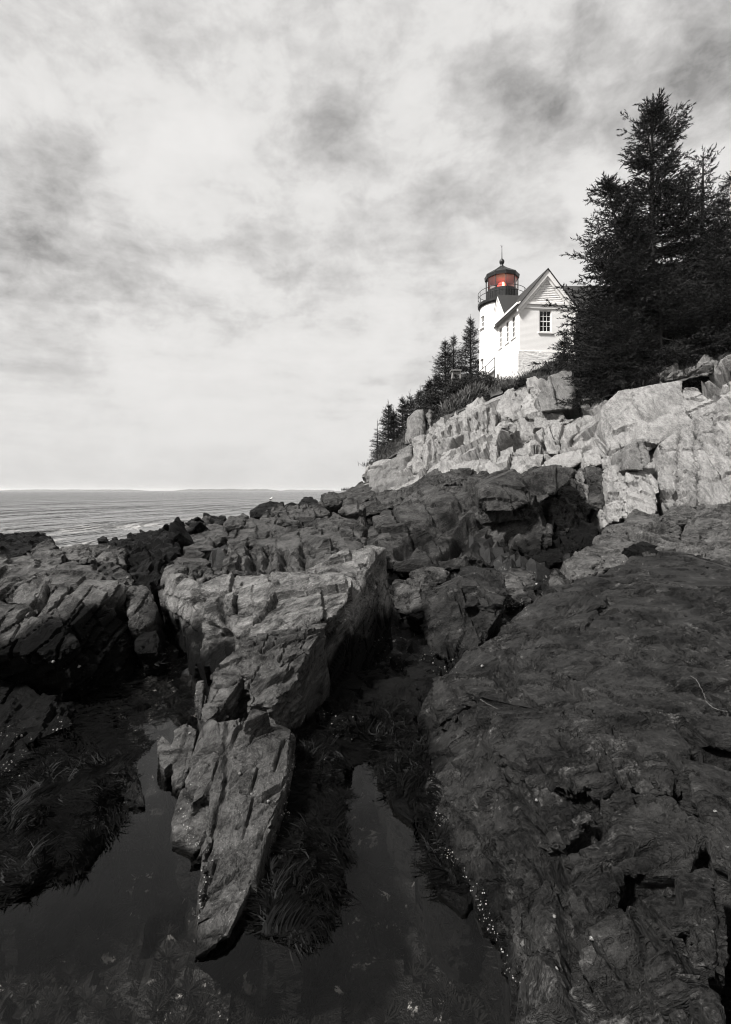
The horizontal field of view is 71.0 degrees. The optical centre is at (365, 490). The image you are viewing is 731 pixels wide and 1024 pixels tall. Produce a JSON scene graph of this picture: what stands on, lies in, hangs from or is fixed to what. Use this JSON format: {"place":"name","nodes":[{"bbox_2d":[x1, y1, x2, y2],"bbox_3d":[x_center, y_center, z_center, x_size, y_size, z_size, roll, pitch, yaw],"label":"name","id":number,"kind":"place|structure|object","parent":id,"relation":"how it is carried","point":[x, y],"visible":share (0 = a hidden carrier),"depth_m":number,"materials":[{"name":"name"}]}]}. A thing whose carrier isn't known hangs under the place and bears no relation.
{"place":"outdoors","nodes":[
{"label":"outdoors","id":0,"kind":"place"},
{"bbox_2d":[0,489,143,490],"bbox_3d":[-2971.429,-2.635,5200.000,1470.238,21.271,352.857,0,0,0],"label":"island","id":1,"kind":"structure","parent":0,"point":[71,490],"depth_m":5085.05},
{"bbox_2d":[0,491,343,547],"bbox_3d":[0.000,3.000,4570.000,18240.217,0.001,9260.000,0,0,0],"label":"sea","id":2,"kind":"structure","parent":0,"point":[67,518],"depth_m":81.56,"materials":[{"name":"liquid"}]},
{"bbox_2d":[176,489,277,490],"bbox_3d":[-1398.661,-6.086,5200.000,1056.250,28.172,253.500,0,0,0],"label":"island","id":3,"kind":"structure","parent":0,"point":[227,490],"depth_m":5122.73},
{"bbox_2d":[1,569,525,981],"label":"barnacles","id":4,"kind":"object","parent":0,"point":[290,790],"visible":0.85,"depth_m":3.26},
{"bbox_2d":[0,522,573,1023],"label":"shore bedrock","id":5,"kind":"structure","parent":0,"point":[148,882],"depth_m":2.96,"materials":[{"name":"stone"}]},
{"bbox_2d":[0,531,52,557],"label":"shore boulder","id":6,"kind":"object","parent":5,"relation":"on","point":[39,537],"visible":0.13,"depth_m":12.19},
{"bbox_2d":[0,547,65,602],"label":"shore boulder","id":7,"kind":"object","parent":5,"relation":"on","point":[16,572],"visible":0.37,"depth_m":7.68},
{"bbox_2d":[0,680,87,760],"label":"shore boulder","id":8,"kind":"object","parent":5,"relation":"on","point":[27,712],"visible":0.53,"depth_m":4.59,"materials":[{"name":"stone"}]},
{"bbox_2d":[31,539,59,551],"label":"shore boulder","id":9,"kind":"object","parent":5,"relation":"on","point":[47,544],"visible":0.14,"depth_m":11.05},
{"bbox_2d":[0,743,127,976],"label":"weed bank","id":10,"kind":"structure","parent":5,"relation":"on","point":[35,925],"depth_m":2.83,"materials":[{"name":"plant"}]},
{"bbox_2d":[0,561,138,707],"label":"shore boulder","id":11,"kind":"object","parent":5,"relation":"on","point":[69,617],"visible":0.82,"depth_m":5.43,"materials":[{"name":"stone"}]},
{"bbox_2d":[59,544,128,570],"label":"shore boulder","id":12,"kind":"object","parent":5,"relation":"on","point":[96,555],"visible":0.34,"depth_m":9.05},
{"bbox_2d":[97,536,108,542],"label":"skyline rock","id":13,"kind":"object","parent":5,"relation":"on","point":[103,539],"visible":0.3,"depth_m":29.22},
{"bbox_2d":[97,562,133,607],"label":"shore boulder","id":14,"kind":"object","parent":5,"relation":"on","point":[113,571],"visible":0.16,"depth_m":7.40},
{"bbox_2d":[104,752,152,852],"bbox_3d":[-1.733,2.253,3.670,0.319,0.525,0.795,0,0,-38],"label":"shore boulder","id":15,"kind":"object","parent":5,"relation":"on","point":[138,834],"visible":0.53,"depth_m":3.48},
{"bbox_2d":[107,532,183,631],"bbox_3d":[-4.338,1.653,10.213,1.623,1.468,6.284,0,0,-25],"label":"shore boulder","id":16,"kind":"object","parent":5,"relation":"on","point":[149,557],"visible":0.44,"depth_m":9.13,"materials":[{"name":"stone"}]},
{"bbox_2d":[126,585,167,667],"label":"shore boulder","id":17,"kind":"object","parent":5,"relation":"on","point":[143,613],"visible":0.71,"depth_m":6.23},
{"bbox_2d":[134,631,169,675],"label":"shore boulder","id":18,"kind":"object","parent":5,"relation":"on","point":[149,650],"visible":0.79,"depth_m":5.81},
{"bbox_2d":[156,524,168,535],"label":"shore stone","id":19,"kind":"object","parent":5,"relation":"on","point":[164,528],"visible":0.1,"depth_m":13.14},
{"bbox_2d":[157,680,206,820],"bbox_3d":[-1.427,2.103,4.122,0.389,0.828,1.134,0,0,0],"label":"slab rock","id":20,"kind":"object","parent":5,"relation":"on","point":[174,757],"visible":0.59,"depth_m":3.81,"materials":[{"name":"stone"}]},
{"bbox_2d":[158,550,229,643],"bbox_3d":[-2.690,1.640,7.911,1.049,1.267,2.754,0,0,-27],"label":"slab rock","id":21,"kind":"object","parent":5,"relation":"on","point":[195,565],"visible":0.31,"depth_m":7.49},
{"bbox_2d":[183,532,214,559],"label":"skyline rock","id":22,"kind":"object","parent":5,"relation":"on","point":[204,544],"visible":0.38,"depth_m":12.86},
{"bbox_2d":[169,517,193,551],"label":"shore stone","id":23,"kind":"object","parent":22,"relation":"on","point":[184,537],"visible":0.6,"depth_m":13.03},
{"bbox_2d":[189,521,207,533],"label":"shore stone","id":24,"kind":"object","parent":22,"relation":"on","point":[200,526],"visible":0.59,"depth_m":15.57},
{"bbox_2d":[202,524,228,547],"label":"skyline rock","id":25,"kind":"object","parent":5,"relation":"on","point":[217,534],"visible":0.3,"depth_m":14.49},
{"bbox_2d":[213,515,226,524],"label":"skyline rock","id":26,"kind":"object","parent":5,"relation":"on","point":[221,519],"visible":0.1,"depth_m":19.94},
{"bbox_2d":[0,529,469,972],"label":"seaweed","id":27,"kind":"object","parent":5,"relation":"on","point":[280,900],"visible":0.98,"depth_m":3.28,"materials":[{"name":"plant"}]},
{"bbox_2d":[223,513,248,533],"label":"skyline rock","id":28,"kind":"object","parent":5,"relation":"on","point":[231,523],"visible":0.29,"depth_m":15.51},
{"bbox_2d":[0,860,498,1023],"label":"pool algae","id":29,"kind":"object","parent":5,"relation":"on","point":[49,1006],"visible":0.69,"depth_m":2.60,"materials":[{"name":"plant"}]},
{"bbox_2d":[170,623,329,990],"bbox_3d":[-0.844,1.931,3.791,0.988,1.310,3.006,0,0,0],"label":"slab rock","id":30,"kind":"object","parent":5,"relation":"on","point":[271,688],"visible":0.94,"depth_m":3.27,"materials":[{"name":"stone"}]},
{"bbox_2d":[227,517,287,549],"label":"slab rock","id":31,"kind":"object","parent":5,"relation":"on","point":[253,530],"visible":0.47,"depth_m":10.00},
{"bbox_2d":[249,501,277,519],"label":"skyline rock","id":32,"kind":"object","parent":5,"relation":"on","point":[258,511],"visible":0.28,"depth_m":29.55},
{"bbox_2d":[162,545,392,697],"bbox_3d":[-1.214,1.649,6.101,3.197,1.822,2.783,0,0,0],"label":"slab rock","id":33,"kind":"object","parent":5,"relation":"on","point":[344,595],"visible":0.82,"depth_m":5.67,"materials":[{"name":"stone"}]},
{"bbox_2d":[274,530,286,537],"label":"slab rock","id":34,"kind":"object","parent":5,"relation":"on","point":[282,533],"visible":0.2,"depth_m":9.89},
{"bbox_2d":[221,512,367,576],"bbox_3d":[-1.245,1.359,9.493,2.621,1.759,4.702,0,0,0],"label":"slab rock","id":35,"kind":"object","parent":5,"relation":"on","point":[295,549],"visible":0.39,"depth_m":8.68,"materials":[{"name":"stone"}]},
{"bbox_2d":[260,501,329,527],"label":"slab rock","id":36,"kind":"object","parent":5,"relation":"on","point":[300,516],"visible":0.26,"depth_m":11.72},
{"bbox_2d":[253,726,350,1023],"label":"weed bank","id":37,"kind":"structure","parent":5,"relation":"on","point":[281,989],"depth_m":2.46,"materials":[{"name":"plant"}]},
{"bbox_2d":[298,497,317,505],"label":"skyline rock","id":38,"kind":"object","parent":5,"relation":"on","point":[309,500],"visible":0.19,"depth_m":26.82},
{"bbox_2d":[320,491,346,517],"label":"skyline rock","id":39,"kind":"object","parent":5,"relation":"on","point":[332,501],"visible":0.31,"depth_m":19.81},
{"bbox_2d":[338,497,365,519],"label":"skyline rock","id":40,"kind":"object","parent":5,"relation":"on","point":[352,508],"visible":0.48,"depth_m":16.91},
{"bbox_2d":[343,481,375,502],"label":"skyline rock","id":41,"kind":"object","parent":5,"relation":"on","point":[360,492],"visible":0.3,"depth_m":28.93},
{"bbox_2d":[315,653,450,779],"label":"weed bank","id":42,"kind":"structure","parent":5,"relation":"on","point":[411,681],"depth_m":5.14,"materials":[{"name":"plant"}]},
{"bbox_2d":[390,577,438,634],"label":"shore boulder","id":43,"kind":"object","parent":5,"relation":"on","point":[407,605],"visible":0.57,"depth_m":7.76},
{"bbox_2d":[370,724,478,991],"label":"weed bank","id":44,"kind":"structure","parent":5,"relation":"on","point":[452,929],"depth_m":2.96,"materials":[{"name":"plant"}]},
{"bbox_2d":[362,468,489,525],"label":"dark cliff","id":45,"kind":"structure","parent":5,"relation":"on","point":[377,503],"depth_m":18.62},
{"bbox_2d":[409,566,449,584],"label":"shore boulder","id":46,"kind":"object","parent":5,"relation":"on","point":[438,575],"visible":0.43,"depth_m":9.01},
{"bbox_2d":[367,476,556,576],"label":"dark cliff","id":47,"kind":"structure","parent":5,"relation":"on","point":[429,525],"depth_m":13.06,"materials":[{"name":"stone"}]},
{"bbox_2d":[474,469,528,512],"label":"dark cliff","id":48,"kind":"structure","parent":47,"relation":"on","point":[505,489],"depth_m":13.26,"materials":[{"name":"stone"}]},
{"bbox_2d":[478,504,538,525],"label":"dark cliff","id":49,"kind":"structure","parent":47,"relation":"on","point":[494,517],"depth_m":13.09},
{"bbox_2d":[521,464,570,508],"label":"dark cliff","id":50,"kind":"structure","parent":49,"relation":"on","point":[542,483],"depth_m":14.43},
{"bbox_2d":[418,569,511,667],"bbox_3d":[1.492,1.727,7.402,1.462,1.024,2.797,0,0,0],"label":"leaning rock","id":51,"kind":"object","parent":5,"relation":"on","point":[463,614],"visible":0.91,"depth_m":6.96,"materials":[{"name":"stone"}]},
{"bbox_2d":[502,568,536,614],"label":"shore boulder","id":52,"kind":"object","parent":5,"relation":"on","point":[520,583],"visible":0.65,"depth_m":8.84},
{"bbox_2d":[543,569,569,586],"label":"rubble stone","id":53,"kind":"object","parent":5,"relation":"on","point":[556,576],"visible":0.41,"depth_m":9.33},
{"bbox_2d":[527,519,599,567],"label":"rubble rock","id":54,"kind":"object","parent":5,"relation":"on","point":[579,538],"visible":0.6,"depth_m":12.84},
{"bbox_2d":[542,468,589,534],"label":"dark cliff","id":55,"kind":"structure","parent":5,"relation":"on","point":[566,507],"depth_m":15.22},
{"bbox_2d":[417,550,730,771],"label":"dome rock","id":56,"kind":"object","parent":5,"relation":"on","point":[648,637],"visible":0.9,"depth_m":4.51,"materials":[{"name":"stone"}]},
{"bbox_2d":[423,699,730,1023],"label":"dome rock","id":57,"kind":"object","parent":5,"relation":"on","point":[614,841],"visible":0.91,"depth_m":2.38,"materials":[{"name":"stone"}]},
{"bbox_2d":[565,562,597,583],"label":"rubble stone","id":58,"kind":"object","parent":5,"relation":"on","point":[585,570],"visible":0.42,"depth_m":9.28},
{"bbox_2d":[560,540,613,574],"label":"rubble rock","id":59,"kind":"object","parent":5,"relation":"on","point":[594,555],"visible":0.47,"depth_m":10.20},
{"bbox_2d":[594,549,627,574],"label":"rubble stone","id":60,"kind":"object","parent":5,"relation":"on","point":[615,557],"visible":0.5,"depth_m":9.29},
{"bbox_2d":[592,509,681,552],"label":"rubble rock","id":61,"kind":"object","parent":5,"relation":"on","point":[657,530],"visible":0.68,"depth_m":12.37,"materials":[{"name":"stone"}]},
{"bbox_2d":[621,541,658,557],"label":"rubble stone","id":62,"kind":"object","parent":5,"relation":"on","point":[638,548],"visible":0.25,"depth_m":10.17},
{"bbox_2d":[642,551,656,556],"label":"rubble stone","id":63,"kind":"object","parent":5,"relation":"on","point":[647,553],"visible":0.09,"depth_m":9.28,"materials":[{"name":"stone"}]},
{"bbox_2d":[673,533,706,558],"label":"rubble stone","id":64,"kind":"object","parent":5,"relation":"on","point":[693,543],"visible":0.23,"depth_m":10.80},
{"bbox_2d":[680,500,730,556],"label":"rubble rock","id":65,"kind":"object","parent":5,"relation":"on","point":[709,523],"visible":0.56,"depth_m":12.55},
{"bbox_2d":[704,531,730,562],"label":"rubble rock","id":66,"kind":"object","parent":5,"relation":"on","point":[719,548],"visible":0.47,"depth_m":10.25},
{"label":"shore stone","id":67,"kind":"object","parent":5,"relation":"on","visible":0},
{"bbox_2d":[203,513,217,523],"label":"shore stone","id":68,"kind":"object","parent":67,"relation":"on","point":[212,520],"visible":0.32,"depth_m":20.49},
{"bbox_2d":[283,490,333,490],"bbox_3d":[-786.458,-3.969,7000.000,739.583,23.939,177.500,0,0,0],"label":"island","id":69,"kind":"structure","parent":0,"point":[308,490],"depth_m":6942.97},
{"bbox_2d":[0,0,730,490],"label":"sky","id":70,"kind":"structure","parent":0,"point":[233,233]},
{"bbox_2d":[358,347,730,467],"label":"hill","id":71,"kind":"structure","parent":0,"point":[525,385],"depth_m":34.20,"materials":[{"name":"plant"}]},
{"bbox_2d":[369,422,379,460],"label":"spruce tree","id":72,"kind":"object","parent":71,"relation":"on","point":[375,439],"visible":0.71,"depth_m":45.87,"materials":[{"name":"black plant"}]},
{"bbox_2d":[373,443,391,453],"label":"shrub","id":73,"kind":"object","parent":71,"relation":"on","point":[376,450],"visible":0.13,"depth_m":42.95,"materials":[{"name":"black plant"}]},
{"bbox_2d":[369,400,398,457],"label":"spruce tree","id":74,"kind":"object","parent":71,"relation":"on","point":[389,415],"visible":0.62,"depth_m":45.78,"materials":[{"name":"black plant"}]},
{"bbox_2d":[382,409,401,445],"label":"spruce tree","id":75,"kind":"object","parent":71,"relation":"on","point":[392,427],"visible":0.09,"depth_m":46.84,"materials":[{"name":"black plant"}]},
{"bbox_2d":[387,396,409,439],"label":"spruce tree","id":76,"kind":"object","parent":71,"relation":"on","point":[399,416],"visible":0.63,"depth_m":45.83,"materials":[{"name":"black plant"}]},
{"bbox_2d":[400,389,414,435],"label":"spruce tree","id":77,"kind":"object","parent":71,"relation":"on","point":[409,403],"visible":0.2,"depth_m":46.35,"materials":[{"name":"black plant"}]},
{"bbox_2d":[405,386,426,430],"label":"spruce tree","id":78,"kind":"object","parent":71,"relation":"on","point":[419,393],"visible":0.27,"depth_m":45.79,"materials":[{"name":"black plant"}]},
{"bbox_2d":[403,395,441,413],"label":"shrub","id":79,"kind":"object","parent":71,"relation":"on","point":[435,408],"visible":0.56,"depth_m":41.13,"materials":[{"name":"black plant"}]},
{"bbox_2d":[411,378,437,413],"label":"spruce tree","id":80,"kind":"object","parent":71,"relation":"on","point":[429,387],"visible":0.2,"depth_m":45.84,"materials":[{"name":"black plant"}]},
{"bbox_2d":[432,368,445,394],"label":"spruce tree","id":81,"kind":"object","parent":71,"relation":"on","point":[436,380],"visible":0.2,"depth_m":46.85,"materials":[{"name":"black plant"}]},
{"bbox_2d":[425,412,453,422],"bbox_3d":[5.756,-5.197,38.048,3.548,1.311,1.918,0,0,0],"label":"shrub","id":82,"kind":"object","parent":71,"relation":"on","point":[435,417],"visible":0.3,"depth_m":37.78,"materials":[{"name":"black plant"}]},
{"bbox_2d":[420,388,460,406],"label":"shrub","id":83,"kind":"object","parent":71,"relation":"on","point":[435,397],"visible":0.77,"depth_m":41.13,"materials":[{"name":"black plant"}]},
{"bbox_2d":[421,338,460,398],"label":"spruce tree","id":84,"kind":"object","parent":71,"relation":"on","point":[442,363],"visible":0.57,"depth_m":46.64,"materials":[{"name":"black plant"}]},
{"bbox_2d":[441,380,465,394],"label":"shrub","id":85,"kind":"object","parent":71,"relation":"on","point":[455,388],"visible":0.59,"depth_m":40.57,"materials":[{"name":"black plant"}]},
{"bbox_2d":[441,335,468,387],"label":"spruce tree","id":86,"kind":"object","parent":71,"relation":"on","point":[453,341],"visible":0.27,"depth_m":47.83,"materials":[{"name":"black plant"}]},
{"bbox_2d":[450,369,461,384],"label":"bell frame","id":87,"kind":"object","parent":71,"relation":"on","point":[454,372],"visible":0.58,"depth_m":41.98,"materials":[{"name":"grey wood"}]},
{"bbox_2d":[437,381,490,412],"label":"dry grass","id":88,"kind":"structure","parent":71,"relation":"on","point":[473,390],"depth_m":37.50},
{"bbox_2d":[451,317,479,381],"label":"spruce tree","id":89,"kind":"object","parent":71,"relation":"on","point":[468,347],"visible":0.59,"depth_m":48.19,"materials":[{"name":"black plant"}]},
{"bbox_2d":[445,371,490,389],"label":"shrub","id":90,"kind":"object","parent":71,"relation":"on","point":[464,380],"visible":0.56,"depth_m":40.33,"materials":[{"name":"black plant"}]},
{"bbox_2d":[469,375,496,389],"bbox_3d":[9.234,-8.137,39.670,2.282,1.472,1.942,0,0,-45],"label":"shrub","id":91,"kind":"object","parent":71,"relation":"on","point":[486,381],"visible":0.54,"depth_m":39.13,"materials":[{"name":"black plant"}]},
{"bbox_2d":[479,391,494,401],"bbox_3d":[9.171,-6.288,36.256,2.280,1.431,1.624,0,0,0],"label":"shrub","id":92,"kind":"object","parent":71,"relation":"on","point":[487,397],"visible":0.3,"depth_m":36.05,"materials":[{"name":"black plant"}]},
{"bbox_2d":[478,246,525,396],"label":"lighthouse tower","id":93,"kind":"structure","parent":71,"relation":"on","point":[502,278],"depth_m":41.94,"materials":[{"name":"paint"}]},
{"bbox_2d":[500,385,521,392],"bbox_3d":[10.021,-6.578,34.324,1.634,0.967,1.475,0,0,43],"label":"shrub","id":94,"kind":"object","parent":71,"relation":"on","point":[504,389],"visible":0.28,"depth_m":34.03,"materials":[{"name":"grey plant"}]},
{"bbox_2d":[514,376,544,385],"bbox_3d":[11.085,-7.037,34.091,2.491,1.134,1.597,0,0,0],"label":"shrub","id":95,"kind":"object","parent":71,"relation":"on","point":[522,380],"visible":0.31,"depth_m":33.64,"materials":[{"name":"black plant"}]},
{"bbox_2d":[494,268,577,396],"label":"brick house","id":96,"kind":"structure","parent":71,"relation":"on","point":[527,323],"depth_m":37.22,"materials":[{"name":"white paint"}]},
{"bbox_2d":[504,320,508,344],"bbox_3d":[10.915,-12.170,39.376,0.200,1.760,0.870,0,0,-6],"label":"window","id":97,"kind":"structure","parent":96,"relation":"in","point":[507,323],"depth_m":39.55,"materials":[{"name":"white paint"}]},
{"bbox_2d":[510,315,515,340],"bbox_3d":[11.040,-12.170,38.122,0.200,1.760,0.950,0,0,-6],"label":"window","id":98,"kind":"structure","parent":96,"relation":"in","point":[513,318],"depth_m":38.36,"materials":[{"name":"white paint"}]},
{"bbox_2d":[538,310,552,333],"bbox_3d":[13.069,-12.265,37.225,1.120,1.710,0.200,0,0,-6],"label":"window","id":99,"kind":"structure","parent":96,"relation":"in","point":[544,315],"depth_m":37.29,"materials":[{"name":"white paint"}]},
{"bbox_2d":[523,358,566,376],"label":"slope weeds","id":100,"kind":"object","parent":71,"relation":"on","point":[551,361],"visible":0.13,"depth_m":35.05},
{"bbox_2d":[532,367,561,373],"bbox_3d":[12.684,-8.012,35.193,2.254,1.084,1.730,0,0,0],"label":"shrub","id":101,"kind":"object","parent":71,"relation":"on","point":[541,370],"visible":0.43,"depth_m":34.62,"materials":[{"name":"black plant"}]},
{"bbox_2d":[551,336,575,360],"bbox_3d":[13.526,-9.854,34.969,2.008,2.020,1.741,0,0,-40],"label":"spruce tree","id":102,"kind":"object","parent":71,"relation":"on","point":[560,342],"visible":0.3,"depth_m":34.85,"materials":[{"name":"black plant"}]},
{"bbox_2d":[566,365,598,380],"bbox_3d":[12.913,-6.713,29.018,3.224,1.595,1.650,0,0,0],"label":"shrub","id":103,"kind":"object","parent":71,"relation":"on","point":[579,372],"visible":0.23,"depth_m":28.79,"materials":[{"name":"black plant"}]},
{"bbox_2d":[564,286,610,354],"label":"keepers house","id":104,"kind":"structure","parent":71,"relation":"on","point":[575,288],"depth_m":41.14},
{"bbox_2d":[554,300,666,413],"bbox_3d":[12.503,-6.499,25.587,5.966,6.139,4.808,0,0,-42],"label":"spruce tree","id":105,"kind":"object","parent":71,"relation":"on","point":[597,364],"visible":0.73,"depth_m":24.95,"materials":[{"name":"black plant"}]},
{"bbox_2d":[526,171,695,386],"bbox_3d":[12.795,-11.123,26.684,7.368,11.549,8.122,0,0,0],"label":"spruce tree","id":106,"kind":"object","parent":71,"relation":"on","point":[614,192],"visible":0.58,"depth_m":26.16,"materials":[{"name":"black plant"}]},
{"bbox_2d":[542,87,730,359],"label":"spruce tree","id":107,"kind":"object","parent":71,"relation":"on","point":[668,190],"visible":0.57,"depth_m":27.50,"materials":[{"name":"black plant"}]},
{"bbox_2d":[592,263,730,393],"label":"spruce tree","id":108,"kind":"object","parent":71,"relation":"on","point":[671,347],"visible":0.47,"depth_m":24.20,"materials":[{"name":"black plant"}]},
{"bbox_2d":[651,226,730,387],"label":"spruce tree","id":109,"kind":"object","parent":71,"relation":"on","point":[718,293],"visible":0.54,"depth_m":24.45,"materials":[{"name":"black plant"}]},
{"bbox_2d":[657,186,729,385],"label":"spruce tree","id":110,"kind":"object","parent":71,"relation":"on","point":[688,238],"visible":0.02,"depth_m":29.92,"materials":[{"name":"black plant"}]},
{"bbox_2d":[662,142,730,340],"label":"spruce tree","id":111,"kind":"object","parent":71,"relation":"on","point":[703,163],"visible":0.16,"depth_m":28.67,"materials":[{"name":"black plant"}]},
{"bbox_2d":[668,171,730,356],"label":"spruce tree","id":112,"kind":"object","parent":71,"relation":"on","point":[722,226],"visible":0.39,"depth_m":25.51,"materials":[{"name":"black plant"}]},
{"bbox_2d":[362,354,730,534],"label":"cliff","id":113,"kind":"structure","parent":0,"point":[660,448],"depth_m":21.23,"materials":[{"name":"stone"}]},
{"bbox_2d":[661,504,696,533],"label":"rubble stone","id":114,"kind":"object","parent":113,"relation":"on","point":[682,515],"visible":0.5,"depth_m":15.10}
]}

